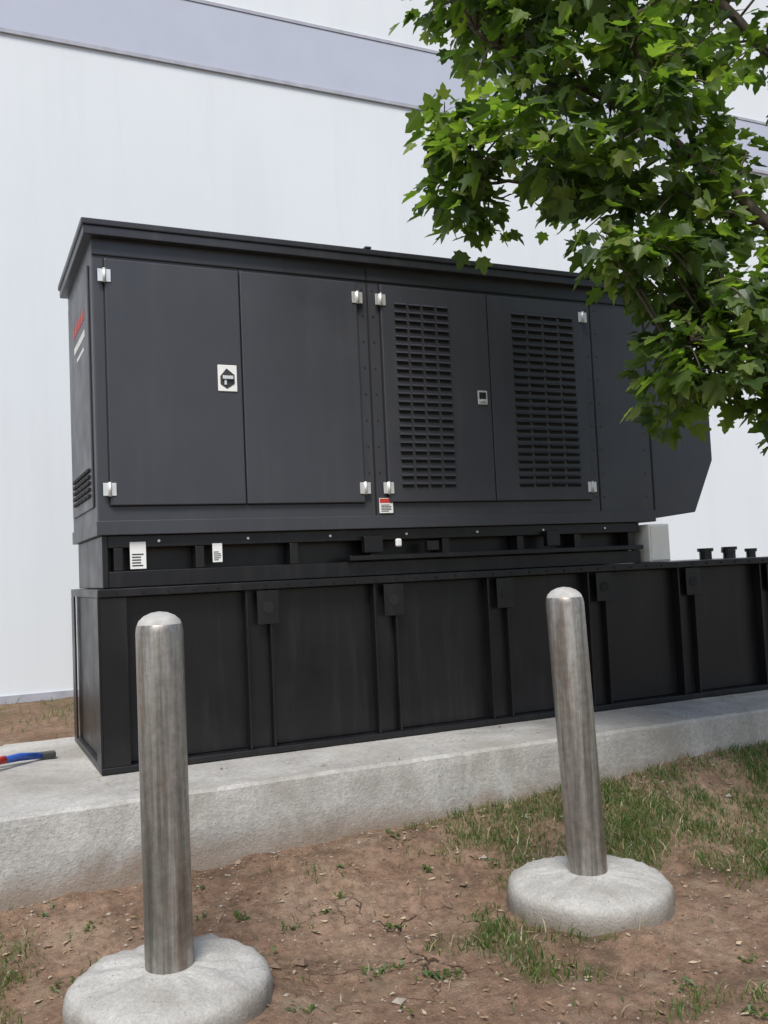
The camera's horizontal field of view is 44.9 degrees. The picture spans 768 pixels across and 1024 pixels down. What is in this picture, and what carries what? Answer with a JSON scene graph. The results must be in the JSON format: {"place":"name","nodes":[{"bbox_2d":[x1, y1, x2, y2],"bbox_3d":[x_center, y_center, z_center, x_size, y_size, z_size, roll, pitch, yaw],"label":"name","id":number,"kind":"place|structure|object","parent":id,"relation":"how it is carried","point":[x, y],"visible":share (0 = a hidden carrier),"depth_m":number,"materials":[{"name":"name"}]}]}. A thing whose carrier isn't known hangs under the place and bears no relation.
{"place":"outdoors","nodes":[
{"label":"outdoors","id":0,"kind":"place"},
{"bbox_2d":[220,368,234,387],"bbox_3d":[-0.880,-0.751,5.222,0.082,0.115,0.001,-1,-4,-25],"label":"latch recess","id":1,"kind":"object","parent":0,"point":[230,382],"visible":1,"depth_m":5.22,"materials":[{"name":"black metal"}]},
{"bbox_2d":[223,375,232,384],"bbox_3d":[-0.875,-0.740,5.215,0.060,0.052,0.012,-1,-4,-25],"label":"latch handle","id":2,"kind":"object","parent":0,"point":[227,377],"visible":1,"depth_m":5.21,"materials":[{"name":"silver metal"}]},
{"bbox_2d":[102,267,594,496],"bbox_3d":[-0.050,-0.721,5.600,3.154,1.231,0.020,-1,-4,-25],"label":"hinge barrel","id":3,"kind":"object","parent":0,"point":[357,302],"visible":1,"depth_m":5.58,"materials":[{"name":"silver metal"}]},
{"bbox_2d":[0,697,767,1023],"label":"ground","id":4,"kind":"structure","parent":0,"point":[400,895],"depth_m":3.80,"materials":[{"name":"brown soil"}]},
{"bbox_2d":[62,611,272,1023],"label":"bollard","id":5,"kind":"object","parent":4,"relation":"on","point":[171,970],"visible":0.99,"depth_m":3.16,"materials":[{"name":"metal"}]},
{"bbox_2d":[0,0,767,695],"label":"wall","id":6,"kind":"structure","parent":4,"relation":"on","point":[84,132],"depth_m":8.73,"materials":[{"name":"white paint"}]},
{"bbox_2d":[0,690,78,704],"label":"base flashing","id":7,"kind":"object","parent":6,"relation":"attached to","point":[32,697],"depth_m":7.88,"materials":[{"name":"paint"}]},
{"bbox_2d":[0,0,767,170],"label":"painted band","id":8,"kind":"object","parent":6,"relation":"attached to","point":[203,34],"depth_m":9.16,"materials":[{"name":"grey paint"}]},
{"bbox_2d":[0,0,767,174],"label":"reveal strip","id":9,"kind":"object","parent":6,"relation":"attached to","point":[178,63],"depth_m":9.17,"materials":[{"name":"paint"}]},
{"bbox_2d":[0,689,767,911],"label":"concrete pad","id":10,"kind":"object","parent":4,"relation":"on","point":[65,828],"visible":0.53,"depth_m":4.74,"materials":[{"name":"grey concrete"}]},
{"bbox_2d":[0,750,55,764],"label":"bolt cutter","id":11,"kind":"object","parent":10,"relation":"on","point":[4,759],"visible":1,"depth_m":5.20,"materials":[{"name":"blue plastic"}]},
{"bbox_2d":[71,546,767,775],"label":"fuel tank base","id":12,"kind":"object","parent":10,"relation":"on","point":[275,666],"visible":0.97,"depth_m":5.63,"materials":[{"name":"black paint"}]},
{"bbox_2d":[78,522,640,588],"bbox_3d":[-0.076,0.277,6.147,3.600,0.279,1.055,-1,-4,-25],"label":"skid rail","id":13,"kind":"object","parent":12,"relation":"on","point":[94,573],"visible":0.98,"depth_m":5.50,"materials":[{"name":"black metal"}]},
{"bbox_2d":[130,542,145,568],"bbox_3d":[-1.325,0.234,5.003,0.085,0.145,0.003,-1,-4,-24],"label":"label plate","id":14,"kind":"object","parent":13,"relation":"attached to","point":[137,547],"visible":1,"depth_m":5.00,"materials":[{"name":"white paper"}]},
{"bbox_2d":[132,554,143,565],"bbox_3d":[-1.325,0.258,4.999,0.061,0.067,0.002,-1,-4,-24],"label":"label text","id":15,"kind":"object","parent":14,"relation":"attached to","point":[137,559],"visible":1,"depth_m":5.00},
{"bbox_2d":[212,543,222,561],"bbox_3d":[-0.930,0.227,5.185,0.055,0.105,0.002,-1,-4,-24],"label":"label plate","id":16,"kind":"object","parent":13,"relation":"attached to","point":[216,547],"visible":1,"depth_m":5.18,"materials":[{"name":"white paper"}]},
{"bbox_2d":[68,238,653,531],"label":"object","id":17,"kind":"object","parent":13,"relation":"on","point":[624,467],"visible":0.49,"depth_m":5.67,"materials":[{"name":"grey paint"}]},
{"bbox_2d":[68,265,94,518],"bbox_3d":[-1.785,-0.653,5.455,0.011,1.330,0.925,-1,-4,-25],"label":"side panel","id":18,"kind":"object","parent":17,"relation":"attached to","point":[81,417],"visible":1,"depth_m":5.35,"materials":[{"name":"grey paint"}]},
{"bbox_2d":[73,308,83,338],"bbox_3d":[-1.783,-1.092,5.418,0.010,0.060,0.490,-1,-4,-24],"label":"red decal","id":19,"kind":"object","parent":18,"relation":"attached to","point":[76,329],"visible":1,"depth_m":5.41},
{"bbox_2d":[74,330,83,362],"bbox_3d":[-1.772,-0.948,5.400,0.010,0.110,0.470,-1,-4,-24],"label":"white decal","id":20,"kind":"object","parent":18,"relation":"attached to","point":[81,338],"visible":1,"depth_m":5.34},
{"bbox_2d":[73,469,90,507],"bbox_3d":[-1.755,-0.132,5.379,0.014,0.158,0.720,-1,-4,-25],"label":"side louver","id":21,"kind":"object","parent":18,"relation":"attached to","point":[83,487],"visible":1,"depth_m":5.33,"materials":[{"name":"black metal"}]},
{"bbox_2d":[104,259,245,505],"bbox_3d":[-1.144,-0.705,5.117,0.740,1.335,0.020,-1,-4,-25],"label":"door","id":22,"kind":"structure","parent":17,"relation":"attached to","point":[175,427],"depth_m":5.10,"materials":[{"name":"grey paint"}]},
{"bbox_2d":[217,365,236,391],"bbox_3d":[-0.881,-0.753,5.227,0.110,0.150,0.005,-1,-4,-25],"label":"latch plate","id":23,"kind":"object","parent":22,"relation":"attached to","point":[230,368],"visible":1,"depth_m":5.23,"materials":[{"name":"silver metal"}]},
{"bbox_2d":[239,271,364,503],"bbox_3d":[-0.473,-0.717,5.427,0.722,1.335,0.019,-1,-4,-25],"label":"door","id":24,"kind":"structure","parent":17,"relation":"attached to","point":[301,395],"depth_m":5.41,"materials":[{"name":"grey paint"}]},
{"bbox_2d":[58,217,626,290],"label":"roof","id":25,"kind":"structure","parent":17,"relation":"on","point":[199,233],"depth_m":5.44,"materials":[{"name":"paint"}]},
{"bbox_2d":[60,224,624,298],"bbox_3d":[-0.128,-1.490,6.283,3.805,0.050,1.230,-1,-4,-25],"label":"roof lip","id":26,"kind":"object","parent":17,"relation":"on","point":[87,233],"visible":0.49,"depth_m":5.49,"materials":[{"name":"black metal"}]},
{"bbox_2d":[102,258,590,506],"bbox_3d":[-0.066,-0.723,5.633,3.142,1.347,0.017,-1,-4,-25],"label":"door gasket","id":27,"kind":"object","parent":17,"relation":"attached to","point":[243,422],"depth_m":5.31,"materials":[{"name":"black rubber"}]},
{"bbox_2d":[97,268,596,495],"bbox_3d":[-0.053,-0.720,5.605,3.204,1.223,0.011,-1,-4,-25],"label":"hinge leaf","id":28,"kind":"object","parent":17,"relation":"attached to","point":[114,486],"visible":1,"depth_m":5.58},
{"bbox_2d":[92,253,623,305],"bbox_3d":[0.122,-1.417,5.773,3.732,0.006,0.020,-1,-4,-25],"label":"top rail","id":29,"kind":"object","parent":17,"relation":"attached to","point":[341,277],"visible":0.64,"depth_m":5.57,"materials":[{"name":"black metal"}]},
{"bbox_2d":[379,498,392,512],"bbox_3d":[0.013,-0.039,5.595,0.090,0.090,0.003,-1,-4,-24],"label":"label plate","id":30,"kind":"object","parent":17,"relation":"attached to","point":[385,504],"visible":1,"depth_m":5.59,"materials":[{"name":"white paper"}]},
{"bbox_2d":[379,285,495,501],"bbox_3d":[0.341,-0.731,5.802,0.750,1.335,0.020,-1,-4,-25],"label":"door","id":31,"kind":"structure","parent":17,"relation":"attached to","point":[472,432],"depth_m":5.81,"materials":[{"name":"grey paint"}]},
{"bbox_2d":[477,390,487,404],"bbox_3d":[0.628,-0.729,5.919,0.070,0.090,0.005,-1,-4,-25],"label":"latch plate","id":32,"kind":"object","parent":31,"relation":"attached to","point":[480,402],"visible":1,"depth_m":5.91,"materials":[{"name":"silver metal"}]},
{"bbox_2d":[365,269,601,514],"bbox_3d":[0.675,-0.745,5.976,1.677,1.505,0.013,-1,-4,-25],"label":"panel seam","id":33,"kind":"object","parent":17,"relation":"attached to","point":[369,358],"visible":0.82,"depth_m":5.65,"materials":[{"name":"black metal"}]},
{"bbox_2d":[394,304,580,486],"bbox_3d":[0.689,-0.725,5.950,1.323,1.133,0.008,-1,-4,-25],"label":"louver slot","id":34,"kind":"object","parent":17,"relation":"attached to","point":[516,392],"visible":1,"depth_m":6.02,"materials":[{"name":"black metal"}]},
{"bbox_2d":[394,302,582,483],"bbox_3d":[0.691,-0.739,5.944,1.329,1.125,0.016,-1,-4,-25],"label":"louver hood","id":35,"kind":"object","parent":17,"relation":"attached to","point":[437,402],"visible":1,"depth_m":6.02,"materials":[{"name":"grey paint"}]},
{"bbox_2d":[360,289,647,499],"bbox_3d":[0.845,-0.731,6.047,2.112,1.292,0.004,-1,-4,-25],"label":"panel rivet","id":36,"kind":"object","parent":17,"relation":"attached to","point":[590,402],"visible":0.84,"depth_m":6.27,"materials":[{"name":"paint"}]},
{"bbox_2d":[485,295,591,500],"bbox_3d":[1.026,-0.743,6.117,0.742,1.335,0.019,-1,-4,-25],"label":"door","id":37,"kind":"structure","parent":17,"relation":"attached to","point":[502,372],"depth_m":6.08,"materials":[{"name":"grey paint"}]},
{"bbox_2d":[642,323,655,509],"bbox_3d":[1.849,-0.770,6.524,0.012,1.515,0.023,-1,-4,-25],"label":"hood seam","id":38,"kind":"object","parent":17,"relation":"attached to","point":[651,453],"visible":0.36,"depth_m":6.49,"materials":[{"name":"black rubber"}]},
{"bbox_2d":[644,320,711,517],"bbox_3d":[1.877,-0.705,7.143,0.568,1.576,1.105,-1,-4,-25],"label":"discharge hood","id":39,"kind":"object","parent":17,"relation":"attached to","point":[680,473],"visible":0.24,"depth_m":6.60,"materials":[{"name":"grey paint"}]},
{"bbox_2d":[108,533,618,571],"bbox_3d":[-0.061,0.276,6.138,3.540,0.277,0.785,-1,-4,-25],"label":"skid web","id":40,"kind":"object","parent":13,"relation":"attached to","point":[161,558],"visible":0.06,"depth_m":5.55},
{"bbox_2d":[72,510,655,544],"bbox_3d":[-0.048,0.099,6.189,3.748,0.077,1.145,-1,-4,-25],"label":"base channel","id":41,"kind":"object","parent":13,"relation":"on","point":[96,529],"visible":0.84,"depth_m":5.50,"materials":[{"name":"grey paint"}]},
{"bbox_2d":[111,532,633,571],"bbox_3d":[0.121,0.232,5.729,3.490,0.123,0.105,-1,-4,-25],"label":"skid stiffener","id":42,"kind":"object","parent":13,"relation":"attached to","point":[291,550],"visible":0.83,"depth_m":5.44,"materials":[{"name":"black metal"}]},
{"bbox_2d":[157,527,605,541],"bbox_3d":[0.136,0.133,5.680,3.016,0.014,0.010,-1,-4,-25],"label":"skid bolt","id":43,"kind":"object","parent":13,"relation":"attached to","point":[158,540],"visible":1,"depth_m":5.67,"materials":[{"name":"metal"}]},
{"bbox_2d":[395,538,401,546],"bbox_3d":[0.088,0.186,5.644,0.040,0.050,0.023,-1,-4,-25],"label":"status light","id":44,"kind":"object","parent":13,"relation":"attached to","point":[398,542],"visible":1,"depth_m":5.63,"materials":[{"name":"white plastic"}]},
{"bbox_2d":[361,530,559,552],"bbox_3d":[0.511,0.183,5.825,1.400,0.100,0.049,-1,-4,-25],"label":"skid bracket","id":45,"kind":"object","parent":13,"relation":"attached to","point":[372,544],"visible":1,"depth_m":5.69,"materials":[{"name":"black metal"}]},
{"bbox_2d":[347,545,643,560],"bbox_3d":[0.780,0.258,5.937,2.180,0.030,0.058,-1,-4,-25],"label":"skid step ledge","id":46,"kind":"object","parent":13,"relation":"attached to","point":[472,553],"visible":1,"depth_m":5.85,"materials":[{"name":"black metal"}]},
{"bbox_2d":[633,524,669,561],"bbox_3d":[1.871,0.221,6.531,0.180,0.262,0.200,-1,-4,-25],"label":"junction box","id":47,"kind":"object","parent":12,"relation":"on","point":[642,536],"visible":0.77,"depth_m":6.45,"materials":[{"name":"grey metal"}]},
{"bbox_2d":[650,525,669,559],"bbox_3d":[1.915,0.212,6.437,0.160,0.240,0.008,-1,-4,-25],"label":"junction box cover","id":48,"kind":"object","parent":47,"relation":"attached to","point":[660,545],"visible":1,"depth_m":6.43,"materials":[{"name":"grey metal"}]},
{"bbox_2d":[3,698,767,1023],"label":"leaf litter","id":49,"kind":"object","parent":4,"relation":"on","point":[515,994],"visible":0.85,"depth_m":3.70,"materials":[{"name":"brown plant"}]},
{"bbox_2d":[388,0,767,455],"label":"maple tree","id":50,"kind":"object","parent":4,"relation":"on","point":[698,306],"visible":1,"depth_m":4.33,"materials":[{"name":"green plant"}]},
{"bbox_2d":[507,587,674,936],"bbox_3d":[0.853,1.056,4.015,0.704,1.464,0.707,-1,-4,-25],"label":"bollard","id":51,"kind":"object","parent":4,"relation":"on","point":[588,884],"visible":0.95,"depth_m":3.93,"materials":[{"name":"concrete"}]},
{"bbox_2d":[0,696,767,1023],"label":"grass","id":52,"kind":"structure","parent":0,"point":[754,750],"depth_m":4.66,"materials":[{"name":"green plant"}]},
{"bbox_2d":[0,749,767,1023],"bbox_3d":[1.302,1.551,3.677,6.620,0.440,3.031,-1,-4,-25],"label":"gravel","id":53,"kind":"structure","parent":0,"point":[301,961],"depth_m":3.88,"materials":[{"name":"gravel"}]},
{"bbox_2d":[380,498,392,502],"bbox_3d":[0.013,-0.068,5.595,0.084,0.026,0.003,-1,-4,-26],"label":"label header","id":54,"kind":"object","parent":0,"point":[384,500],"visible":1,"depth_m":5.59},
{"bbox_2d":[479,392,485,398],"bbox_3d":[0.629,-0.741,5.916,0.048,0.043,0.003,-1,-4,-25],"label":"latch recess","id":55,"kind":"object","parent":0,"point":[482,395],"visible":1,"depth_m":5.92,"materials":[{"name":"black metal"}]}
]}

